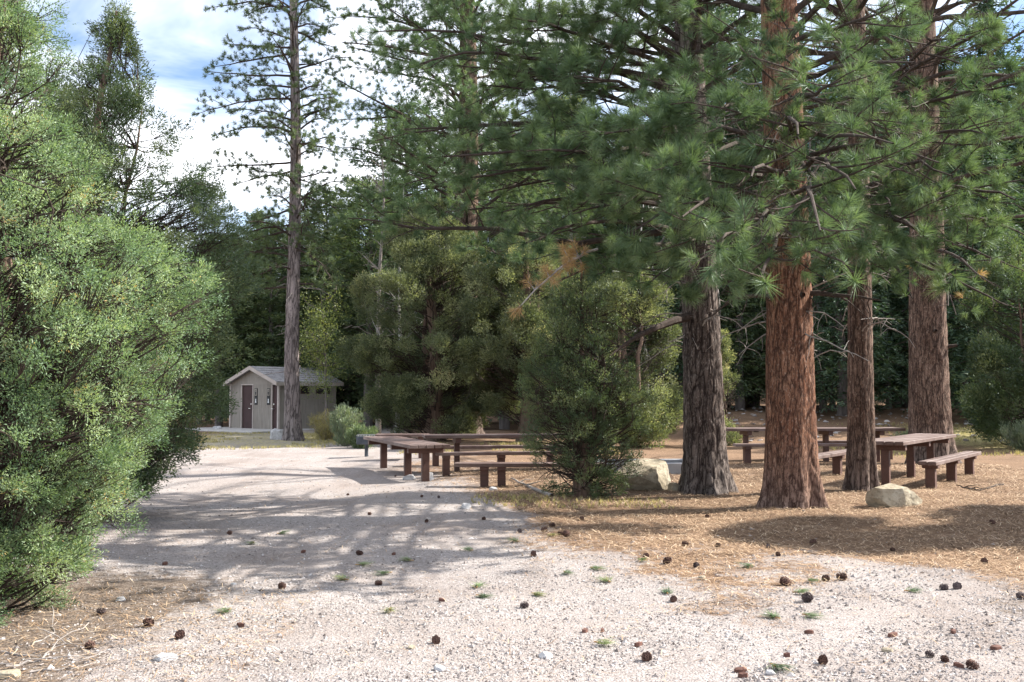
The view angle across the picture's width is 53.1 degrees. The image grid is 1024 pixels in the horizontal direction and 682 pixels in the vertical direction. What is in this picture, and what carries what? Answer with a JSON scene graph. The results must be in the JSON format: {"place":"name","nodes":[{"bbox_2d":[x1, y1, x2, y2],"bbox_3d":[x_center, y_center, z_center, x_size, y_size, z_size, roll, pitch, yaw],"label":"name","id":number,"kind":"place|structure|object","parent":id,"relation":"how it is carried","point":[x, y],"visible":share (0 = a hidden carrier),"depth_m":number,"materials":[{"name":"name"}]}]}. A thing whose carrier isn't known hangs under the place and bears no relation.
{"place":"outdoors","nodes":[
{"label":"outdoors","id":0,"kind":"place"},
{"bbox_2d":[0,389,1023,681],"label":"ground","id":1,"kind":"structure","parent":0,"point":[340,469],"depth_m":9.13,"materials":[{"name":"gravel"}]},
{"bbox_2d":[0,669,20,678],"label":"rock","id":2,"kind":"object","parent":1,"relation":"on","point":[7,673],"visible":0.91,"depth_m":5.77,"materials":[{"name":"beige stone"}]},
{"bbox_2d":[0,647,54,667],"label":"stick","id":3,"kind":"object","parent":1,"relation":"on","point":[18,665],"visible":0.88,"depth_m":6.06,"materials":[{"name":"grey wood"}]},
{"bbox_2d":[0,623,121,657],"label":"stick","id":4,"kind":"object","parent":1,"relation":"on","point":[6,652],"visible":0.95,"depth_m":6.46,"materials":[{"name":"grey wood"}]},
{"bbox_2d":[25,651,115,672],"bbox_3d":[-2.575,1.880,6.018,0.506,0.065,0.189,2,-3,-31],"label":"stick","id":5,"kind":"object","parent":1,"relation":"on","point":[38,670],"visible":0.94,"depth_m":5.98,"materials":[{"name":"brown wood"}]},
{"bbox_2d":[0,3,154,355],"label":"juniper tree","id":6,"kind":"object","parent":1,"relation":"on","point":[51,72],"visible":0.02,"depth_m":14.64,"materials":[{"name":"green plant"}]},
{"bbox_2d":[84,640,95,648],"bbox_3d":[-2.627,1.894,6.377,0.069,0.059,0.058,-13,-46,14],"label":"pine cone","id":7,"kind":"object","parent":1,"relation":"on","point":[91,644],"visible":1,"depth_m":6.36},
{"bbox_2d":[0,0,232,626],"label":"juniper tree","id":8,"kind":"object","parent":1,"relation":"on","point":[32,488],"visible":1,"depth_m":7.38,"materials":[{"name":"green plant"}]},
{"bbox_2d":[1,0,266,518],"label":"juniper tree","id":9,"kind":"object","parent":1,"relation":"on","point":[119,96],"visible":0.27,"depth_m":13.21,"materials":[{"name":"green plant"}]},
{"bbox_2d":[143,618,153,627],"bbox_3d":[-2.491,1.931,7.013,0.084,0.072,0.072,18,-31,31],"label":"pine cone","id":10,"kind":"object","parent":1,"relation":"on","point":[149,621],"visible":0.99,"depth_m":7.00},
{"bbox_2d":[152,652,178,661],"bbox_3d":[-2.074,1.890,6.128,0.140,0.047,0.103,2,-4,-37],"label":"rock","id":11,"kind":"object","parent":1,"relation":"on","point":[164,657],"visible":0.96,"depth_m":6.09,"materials":[{"name":"grey stone"}]},
{"bbox_2d":[174,629,184,639],"bbox_3d":[-2.149,1.899,6.616,0.065,0.066,0.076,35,12,6],"label":"pine cone","id":12,"kind":"object","parent":1,"relation":"on","point":[179,634],"visible":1,"depth_m":6.60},
{"bbox_2d":[164,248,232,422],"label":"conifer","id":13,"kind":"object","parent":1,"relation":"on","point":[189,348],"depth_m":55.62,"materials":[{"name":"green plant"}]},
{"bbox_2d":[169,233,269,426],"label":"conifer","id":14,"kind":"object","parent":1,"relation":"on","point":[219,423],"visible":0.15,"depth_m":50.23,"materials":[{"name":"green plant"}]},
{"bbox_2d":[176,232,264,387],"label":"conifer","id":15,"kind":"object","parent":1,"relation":"on","point":[215,331],"visible":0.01,"depth_m":51.87,"materials":[{"name":"green plant"}]},
{"bbox_2d":[197,280,267,424],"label":"conifer","id":16,"kind":"object","parent":1,"relation":"on","point":[233,371],"visible":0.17,"depth_m":50.12,"materials":[{"name":"green plant"}]},
{"bbox_2d":[198,208,283,420],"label":"conifer","id":17,"kind":"object","parent":1,"relation":"on","point":[262,326],"visible":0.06,"depth_m":56.54,"materials":[{"name":"green plant"}]},
{"bbox_2d":[187,366,343,432],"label":"restroom building","id":18,"kind":"structure","parent":1,"relation":"on","point":[261,407],"depth_m":46.60,"materials":[{"name":"wood"}]},
{"bbox_2d":[241,384,253,428],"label":"door","id":19,"kind":"structure","parent":18,"relation":"in","point":[248,391],"depth_m":46.91,"materials":[{"name":"brown metal"}]},
{"bbox_2d":[271,384,276,428],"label":"door","id":20,"kind":"structure","parent":18,"relation":"in","point":[274,390],"depth_m":45.63,"materials":[{"name":"wood"}]},
{"bbox_2d":[209,220,323,375],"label":"conifer","id":21,"kind":"object","parent":1,"relation":"on","point":[254,337],"visible":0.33,"depth_m":49.69,"materials":[{"name":"green plant"}]},
{"bbox_2d":[189,0,359,440],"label":"pine tree","id":22,"kind":"object","parent":1,"relation":"on","point":[292,427],"visible":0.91,"depth_m":35.04,"materials":[{"name":"green plant"}]},
{"bbox_2d":[270,428,282,439],"bbox_3d":[-8.244,3.347,36.098,0.572,0.528,0.451,2,-5,0],"label":"boulder","id":23,"kind":"object","parent":1,"relation":"on","point":[276,434],"visible":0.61,"depth_m":35.92,"materials":[{"name":"grey stone"}]},
{"bbox_2d":[257,233,341,394],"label":"conifer","id":24,"kind":"object","parent":1,"relation":"on","point":[279,348],"visible":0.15,"depth_m":49.88,"materials":[{"name":"green plant"}]},
{"bbox_2d":[255,182,375,377],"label":"conifer","id":25,"kind":"object","parent":1,"relation":"on","point":[319,227],"visible":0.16,"depth_m":49.76,"materials":[{"name":"green plant"}]},
{"bbox_2d":[306,408,339,439],"bbox_3d":[-6.533,2.942,35.852,1.388,1.237,1.357,0,-3,0],"label":"rabbitbrush","id":26,"kind":"object","parent":1,"relation":"on","point":[322,430],"visible":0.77,"depth_m":35.75,"materials":[{"name":"green plant"}]},
{"bbox_2d":[299,274,354,417],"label":"aspen tree","id":27,"kind":"object","parent":1,"relation":"on","point":[320,323],"visible":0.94,"depth_m":43.83,"materials":[{"name":"green plant"}]},
{"bbox_2d":[326,402,365,445],"bbox_3d":[-5.035,2.547,31.097,1.258,1.449,1.021,0,-3,0],"label":"rabbitbrush","id":28,"kind":"object","parent":1,"relation":"on","point":[342,422],"visible":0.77,"depth_m":30.94,"materials":[{"name":"green plant"}]},
{"bbox_2d":[304,225,403,425],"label":"conifer","id":29,"kind":"object","parent":1,"relation":"on","point":[349,396],"visible":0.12,"depth_m":49.86,"materials":[{"name":"green plant"}]},
{"bbox_2d":[342,423,380,448],"bbox_3d":[-4.331,2.830,30.111,1.195,0.940,1.021,2,-4,-33],"label":"rabbitbrush","id":30,"kind":"object","parent":1,"relation":"on","point":[352,435],"visible":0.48,"depth_m":29.91,"materials":[{"name":"green plant"}]},
{"bbox_2d":[300,175,427,428],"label":"conifer","id":31,"kind":"object","parent":1,"relation":"on","point":[352,253],"visible":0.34,"depth_m":47.31,"materials":[{"name":"green plant"}]},
{"bbox_2d":[356,434,374,456],"bbox_3d":[-3.750,2.747,26.393,0.544,0.666,0.450,0,-3,-6],"label":"barbecue grill","id":32,"kind":"object","parent":1,"relation":"on","point":[360,440],"visible":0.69,"depth_m":26.18,"materials":[{"name":"paint"}]},
{"bbox_2d":[348,119,409,433],"bbox_3d":[-5.354,-2.505,39.140,2.593,12.445,2.324,2,-3,-30],"label":"dead tree","id":33,"kind":"object","parent":1,"relation":"on","point":[380,265],"visible":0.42,"depth_m":39.44,"materials":[{"name":"grey wood"}]},
{"bbox_2d":[341,207,425,426],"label":"conifer","id":34,"kind":"object","parent":1,"relation":"on","point":[363,386],"visible":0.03,"depth_m":47.93,"materials":[{"name":"green plant"}]},
{"bbox_2d":[371,194,421,432],"bbox_3d":[-4.016,-0.956,36.336,2.323,9.140,2.247,1,-3,-19],"label":"aspen tree","id":35,"kind":"object","parent":1,"relation":"on","point":[398,330],"visible":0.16,"depth_m":36.19,"materials":[{"name":"green plant"}]},
{"bbox_2d":[375,433,428,458],"bbox_3d":[-2.701,2.750,25.224,1.309,0.922,0.588,0,-3,-3],"label":"picnic table","id":36,"kind":"object","parent":1,"relation":"on","point":[419,436],"visible":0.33,"depth_m":24.97,"materials":[{"name":"brown paint"}]},
{"bbox_2d":[363,436,449,481],"bbox_3d":[-2.214,2.511,20.773,0.768,1.001,4.207,1,-3,-20],"label":"picnic table","id":37,"kind":"object","parent":1,"relation":"on","point":[424,448],"visible":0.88,"depth_m":20.16,"materials":[{"name":"brown paint"}]},
{"bbox_2d":[338,90,482,425],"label":"conifer","id":38,"kind":"object","parent":1,"relation":"on","point":[367,160],"visible":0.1,"depth_m":52.24,"materials":[{"name":"green plant"}]},
{"bbox_2d":[334,195,521,440],"bbox_3d":[-2.644,-0.792,35.591,6.403,8.795,6.366,2,-4,-38],"label":"juniper tree","id":39,"kind":"object","parent":1,"relation":"on","point":[431,383],"visible":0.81,"depth_m":34.46,"materials":[{"name":"green plant"}]},
{"bbox_2d":[323,0,605,433],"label":"pine tree","id":40,"kind":"object","parent":1,"relation":"on","point":[465,85],"visible":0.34,"depth_m":37.80,"materials":[{"name":"green plant"}]},
{"bbox_2d":[424,134,527,422],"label":"conifer","id":41,"kind":"object","parent":1,"relation":"on","point":[486,184],"visible":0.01,"depth_m":56.45,"materials":[{"name":"green plant"}]},
{"bbox_2d":[432,444,567,465],"bbox_3d":[-0.319,2.727,23.074,3.602,0.750,0.268,0,-3,-9],"label":"picnic bench","id":42,"kind":"object","parent":1,"relation":"on","point":[435,460],"visible":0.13,"depth_m":22.94,"materials":[{"name":"brown paint"}]},
{"bbox_2d":[0,460,1023,681],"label":"needle litter","id":43,"kind":"object","parent":1,"relation":"on","point":[571,514],"visible":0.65,"depth_m":11.61,"materials":[{"name":"plant"}]},
{"bbox_2d":[422,433,610,471],"bbox_3d":[0.126,2.498,21.716,4.010,1.042,0.768,0,-3,-9],"label":"picnic table","id":44,"kind":"object","parent":1,"relation":"on","point":[457,439],"visible":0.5,"depth_m":21.34,"materials":[{"name":"brown paint"}]},
{"bbox_2d":[478,128,560,429],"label":"conifer","id":45,"kind":"object","parent":1,"relation":"on","point":[504,423],"depth_m":46.45,"materials":[{"name":"green plant"}]},
{"bbox_2d":[436,450,614,475],"bbox_3d":[0.276,2.584,20.477,3.609,0.751,0.268,0,-3,-9],"label":"picnic bench","id":46,"kind":"object","parent":1,"relation":"on","point":[501,456],"visible":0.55,"depth_m":20.22,"materials":[{"name":"brown paint"}]},
{"bbox_2d":[454,462,598,486],"bbox_3d":[0.302,2.464,17.770,2.603,0.702,0.328,0,-3,1],"label":"picnic bench","id":47,"kind":"object","parent":1,"relation":"on","point":[484,473],"visible":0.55,"depth_m":17.65,"materials":[{"name":"brown paint"}]},
{"bbox_2d":[455,221,601,441],"bbox_3d":[0.674,-0.386,34.420,5.402,7.777,5.543,0,-3,0],"label":"juniper tree","id":48,"kind":"object","parent":1,"relation":"on","point":[518,338],"visible":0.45,"depth_m":33.55,"materials":[{"name":"green plant"}]},
{"bbox_2d":[511,477,553,496],"bbox_3d":[0.316,2.452,17.578,0.329,0.145,3.375,0,-3,-7],"label":"fallen branch","id":49,"kind":"object","parent":1,"relation":"on","point":[533,488],"visible":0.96,"depth_m":17.09,"materials":[{"name":"grey wood"}]},
{"bbox_2d":[538,651,552,658],"bbox_3d":[0.205,1.921,6.251,0.088,0.043,0.072,2,-3,0],"label":"rock","id":50,"kind":"object","parent":1,"relation":"on","point":[544,654],"visible":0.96,"depth_m":6.24,"materials":[{"name":"grey stone"}]},
{"bbox_2d":[487,118,613,423],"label":"conifer","id":51,"kind":"object","parent":1,"relation":"on","point":[553,195],"visible":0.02,"depth_m":53.65,"materials":[{"name":"green plant"}]},
{"bbox_2d":[515,90,613,244],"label":"conifer","id":52,"kind":"object","parent":1,"relation":"on","point":[562,97],"depth_m":77.24,"materials":[{"name":"green plant"}]},
{"bbox_2d":[550,94,596,425],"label":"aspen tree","id":53,"kind":"object","parent":1,"relation":"on","point":[571,234],"visible":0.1,"depth_m":47.71,"materials":[{"name":"green plant"}]},
{"bbox_2d":[513,248,657,499],"bbox_3d":[1.173,0.542,16.377,2.320,4.144,2.365,0,-3,0],"label":"juniper bush","id":54,"kind":"object","parent":1,"relation":"on","point":[587,422],"visible":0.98,"depth_m":16.14,"materials":[{"name":"green plant"}]},
{"bbox_2d":[545,122,649,404],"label":"conifer","id":55,"kind":"object","parent":1,"relation":"on","point":[596,225],"visible":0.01,"depth_m":57.14,"materials":[{"name":"green plant"}]},
{"bbox_2d":[548,114,655,400],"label":"conifer","id":56,"kind":"object","parent":1,"relation":"on","point":[601,251],"visible":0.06,"depth_m":49.99,"materials":[{"name":"green plant"}]},
{"bbox_2d":[329,0,877,495],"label":"ponderosa pine","id":57,"kind":"object","parent":1,"relation":"on","point":[705,468],"visible":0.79,"depth_m":16.06,"materials":[{"name":"green plant"}]},
{"bbox_2d":[506,234,597,321],"bbox_3d":[0.604,-0.863,14.052,1.604,1.311,0.705,3,-4,-42],"label":"dead branch","id":58,"kind":"object","parent":57,"relation":"attached to","point":[569,262],"visible":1,"depth_m":14.03,"materials":[{"name":"brown wood"}]},
{"bbox_2d":[183,421,1023,508],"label":"dry grass","id":59,"kind":"structure","parent":1,"relation":"on","point":[402,451],"depth_m":28.75,"materials":[{"name":"plant"}]},
{"bbox_2d":[601,103,649,378],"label":"conifer","id":60,"kind":"object","parent":1,"relation":"on","point":[625,226],"depth_m":56.23,"materials":[{"name":"green plant"}]},
{"bbox_2d":[569,257,683,448],"bbox_3d":[3.568,0.392,31.465,4.034,6.323,3.927,0,-3,0],"label":"juniper tree","id":61,"kind":"object","parent":1,"relation":"on","point":[667,409],"visible":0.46,"depth_m":31.45,"materials":[{"name":"green plant"}]},
{"bbox_2d":[598,459,682,473],"bbox_3d":[2.750,2.612,21.193,2.100,0.260,1.400,0,-3,-3],"label":"fire pit","id":62,"kind":"object","parent":1,"relation":"on","point":[674,466],"visible":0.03,"depth_m":20.52,"materials":[{"name":"metal"}]},
{"bbox_2d":[618,458,670,490],"bbox_3d":[2.203,2.401,17.360,1.030,0.793,0.720,0,-2,-11],"label":"boulder","id":63,"kind":"object","parent":1,"relation":"on","point":[656,475],"visible":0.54,"depth_m":17.11,"materials":[{"name":"beige stone"}]},
{"bbox_2d":[641,651,651,661],"bbox_3d":[0.815,1.914,6.205,0.066,0.065,0.076,7,3,32],"label":"pine cone","id":64,"kind":"object","parent":1,"relation":"on","point":[646,656],"visible":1,"depth_m":6.19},
{"bbox_2d":[667,482,678,490],"bbox_3d":[2.721,2.465,17.149,0.234,0.196,0.183,6,-3,0],"label":"rock","id":65,"kind":"object","parent":1,"relation":"on","point":[673,486],"visible":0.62,"depth_m":17.08,"materials":[{"name":"beige stone"}]},
{"bbox_2d":[615,1,764,408],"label":"conifer","id":66,"kind":"object","parent":1,"relation":"on","point":[659,238],"visible":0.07,"depth_m":45.06,"materials":[{"name":"green plant"}]},
{"bbox_2d":[626,49,765,402],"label":"conifer","id":67,"kind":"object","parent":1,"relation":"on","point":[676,305],"visible":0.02,"depth_m":45.45,"materials":[{"name":"green plant"}]},
{"bbox_2d":[644,0,761,405],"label":"conifer","id":68,"kind":"object","parent":1,"relation":"on","point":[731,11],"visible":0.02,"depth_m":51.90,"materials":[{"name":"green plant"}]},
{"bbox_2d":[643,13,764,398],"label":"conifer","id":69,"kind":"object","parent":1,"relation":"on","point":[723,114],"visible":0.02,"depth_m":51.44,"materials":[{"name":"green plant"}]},
{"bbox_2d":[680,137,765,409],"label":"conifer","id":70,"kind":"object","parent":1,"relation":"on","point":[741,384],"visible":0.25,"depth_m":43.61,"materials":[{"name":"green plant"}]},
{"bbox_2d":[721,328,742,445],"bbox_3d":[6.564,1.460,31.990,1.429,3.874,1.510,3,-4,-42],"label":"young juniper","id":71,"kind":"object","parent":1,"relation":"on","point":[725,346],"visible":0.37,"depth_m":31.94,"materials":[{"name":"green plant"}]},
{"bbox_2d":[724,76,765,407],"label":"conifer","id":72,"kind":"object","parent":1,"relation":"on","point":[756,403],"visible":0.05,"depth_m":47.62,"materials":[{"name":"green plant"}]},
{"bbox_2d":[723,59,828,330],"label":"conifer","id":73,"kind":"object","parent":1,"relation":"on","point":[759,78],"visible":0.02,"depth_m":48.86,"materials":[{"name":"green plant"}]},
{"bbox_2d":[765,662,795,672],"bbox_3d":[1.560,1.879,5.891,0.235,0.053,0.215,-2,-4,35],"label":"needle tuft","id":74,"kind":"object","parent":1,"relation":"on","point":[776,666],"visible":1,"depth_m":5.95,"materials":[{"name":"green plant"}]},
{"bbox_2d":[779,576,791,585],"bbox_3d":[2.248,1.981,8.424,0.099,0.085,0.084,19,8,35],"label":"pine cone","id":75,"kind":"object","parent":1,"relation":"on","point":[784,581],"visible":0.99,"depth_m":8.40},
{"bbox_2d":[733,443,846,463],"bbox_3d":[6.597,2.740,23.564,3.006,0.760,0.288,0,-3,-3],"label":"picnic bench","id":76,"kind":"object","parent":1,"relation":"on","point":[746,447],"visible":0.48,"depth_m":23.44,"materials":[{"name":"brown paint"}]},
{"bbox_2d":[745,30,836,394],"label":"conifer","id":77,"kind":"object","parent":1,"relation":"on","point":[811,112],"depth_m":53.85,"materials":[{"name":"green plant"}]},
{"bbox_2d":[564,0,1023,509],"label":"ponderosa pine","id":78,"kind":"object","parent":1,"relation":"on","point":[791,470],"visible":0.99,"depth_m":12.14,"materials":[{"name":"green plant"}]},
{"bbox_2d":[801,592,813,602],"bbox_3d":[2.263,1.964,7.850,0.095,0.085,0.084,2,6,-22],"label":"pine cone","id":79,"kind":"object","parent":1,"relation":"on","point":[806,597],"visible":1,"depth_m":7.83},
{"bbox_2d":[726,427,905,461],"bbox_3d":[7.198,2.626,24.604,4.310,1.081,0.788,0,-3,-3],"label":"picnic table","id":80,"kind":"object","parent":1,"relation":"on","point":[746,432],"visible":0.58,"depth_m":24.36,"materials":[{"name":"brown paint"}]},
{"bbox_2d":[809,138,832,410],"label":"bare tree","id":81,"kind":"object","parent":1,"relation":"on","point":[821,403],"visible":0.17,"depth_m":43.03,"materials":[{"name":"brown plant"}]},
{"bbox_2d":[817,655,827,664],"bbox_3d":[1.848,1.896,6.086,0.062,0.062,0.072,-39,-18,-7],"label":"pine cone","id":82,"kind":"object","parent":1,"relation":"on","point":[821,659],"visible":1,"depth_m":6.07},
{"bbox_2d":[806,76,839,176],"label":"conifer","id":83,"kind":"object","parent":1,"relation":"on","point":[823,81],"depth_m":69.61,"materials":[{"name":"green plant"}]},
{"bbox_2d":[818,449,845,474],"bbox_3d":[6.462,2.578,20.343,0.288,0.762,3.906,-2,-4,35],"label":"picnic bench","id":84,"kind":"object","parent":1,"relation":"on","point":[836,456],"visible":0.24,"depth_m":20.27,"materials":[{"name":"brown paint"}]},
{"bbox_2d":[763,133,908,415],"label":"conifer","id":85,"kind":"object","parent":1,"relation":"on","point":[840,364],"visible":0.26,"depth_m":40.66,"materials":[{"name":"green plant"}]},
{"bbox_2d":[817,440,892,459],"bbox_3d":[8.496,2.881,25.750,2.606,0.759,0.288,0,-3,-3],"label":"picnic bench","id":86,"kind":"object","parent":1,"relation":"on","point":[845,441],"visible":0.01,"depth_m":25.72,"materials":[{"name":"brown paint"}]},
{"bbox_2d":[761,0,962,404],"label":"conifer","id":87,"kind":"object","parent":1,"relation":"on","point":[892,289],"visible":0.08,"depth_m":44.66,"materials":[{"name":"green plant"}]},
{"bbox_2d":[705,0,1023,491],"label":"ponderosa pine","id":88,"kind":"object","parent":1,"relation":"on","point":[861,472],"visible":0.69,"depth_m":14.07,"materials":[{"name":"green plant"}]},
{"bbox_2d":[723,0,1023,464],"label":"ponderosa pine","id":89,"kind":"object","parent":1,"relation":"on","point":[929,407],"visible":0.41,"depth_m":23.90,"materials":[{"name":"green plant"}]},
{"bbox_2d":[727,406,1022,440],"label":"shrubs","id":90,"kind":"object","parent":1,"relation":"on","point":[755,415],"visible":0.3,"depth_m":38.62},
{"bbox_2d":[871,164,908,408],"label":"bare tree","id":91,"kind":"object","parent":1,"relation":"on","point":[887,399],"visible":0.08,"depth_m":44.94,"materials":[{"name":"brown plant"}]},
{"bbox_2d":[865,483,922,506],"bbox_3d":[5.395,2.249,14.455,0.802,0.482,0.371,-5,-6,5],"label":"boulder","id":92,"kind":"object","parent":1,"relation":"on","point":[890,495],"visible":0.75,"depth_m":14.34,"materials":[{"name":"beige stone"}]},
{"bbox_2d":[836,22,970,407],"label":"conifer","id":93,"kind":"object","parent":1,"relation":"on","point":[903,94],"visible":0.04,"depth_m":46.84,"materials":[{"name":"green plant"}]},
{"bbox_2d":[875,433,955,484],"bbox_3d":[7.548,2.351,19.377,0.788,1.060,4.207,-2,-4,35],"label":"picnic table","id":94,"kind":"object","parent":1,"relation":"on","point":[907,443],"visible":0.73,"depth_m":18.89,"materials":[{"name":"brown paint"}]},
{"bbox_2d":[873,13,962,405],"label":"conifer","id":95,"kind":"object","parent":1,"relation":"on","point":[880,66],"visible":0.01,"depth_m":55.29,"materials":[{"name":"green plant"}]},
{"bbox_2d":[874,40,1008,406],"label":"conifer","id":96,"kind":"object","parent":1,"relation":"on","point":[942,67],"visible":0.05,"depth_m":46.60,"materials":[{"name":"green plant"}]},
{"bbox_2d":[918,451,980,488],"bbox_3d":[8.111,2.497,18.844,0.288,0.761,3.904,-2,-4,35],"label":"picnic bench","id":97,"kind":"object","parent":1,"relation":"on","point":[931,466],"visible":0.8,"depth_m":18.68,"materials":[{"name":"brown paint"}]},
{"bbox_2d":[884,54,1023,419],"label":"conifer","id":98,"kind":"object","parent":1,"relation":"on","point":[961,339],"visible":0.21,"depth_m":37.91,"materials":[{"name":"green plant"}]},
{"bbox_2d":[893,0,1023,405],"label":"conifer","id":99,"kind":"object","parent":1,"relation":"on","point":[988,5],"visible":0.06,"depth_m":47.09,"materials":[{"name":"green plant"}]},
{"bbox_2d":[965,659,978,669],"bbox_3d":[2.715,1.911,6.041,0.076,0.065,0.066,9,-40,45],"label":"pine cone","id":100,"kind":"object","parent":1,"relation":"on","point":[970,663],"visible":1,"depth_m":6.03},
{"bbox_2d":[958,483,1003,490],"bbox_3d":[7.918,2.477,17.542,0.653,0.111,1.627,-2,-4,35],"label":"fallen branch","id":101,"kind":"object","parent":1,"relation":"on","point":[980,489],"visible":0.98,"depth_m":17.41,"materials":[{"name":"wood"}]},
{"bbox_2d":[951,56,1023,411],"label":"conifer","id":102,"kind":"object","parent":1,"relation":"on","point":[1020,172],"visible":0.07,"depth_m":40.35,"materials":[{"name":"green plant"}]},
{"bbox_2d":[953,227,1023,445],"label":"juniper tree","id":103,"kind":"object","parent":1,"relation":"on","point":[985,409],"visible":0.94,"depth_m":30.17,"materials":[{"name":"green plant"}]},
{"bbox_2d":[984,25,1023,238],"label":"conifer","id":104,"kind":"object","parent":1,"relation":"on","point":[1021,48],"visible":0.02,"depth_m":49.51,"materials":[{"name":"green plant"}]},
{"bbox_2d":[997,418,1023,449],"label":"sagebrush","id":105,"kind":"object","parent":1,"relation":"on","point":[1013,435],"visible":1,"depth_m":28.89,"materials":[{"name":"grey plant"}]},
{"bbox_2d":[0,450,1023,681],"bbox_3d":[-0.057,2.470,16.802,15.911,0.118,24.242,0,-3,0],"label":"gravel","id":106,"kind":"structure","parent":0,"point":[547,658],"depth_m":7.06,"materials":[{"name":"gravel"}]},
{"bbox_2d":[0,0,1023,332],"label":"sky","id":107,"kind":"structure","parent":0,"point":[182,38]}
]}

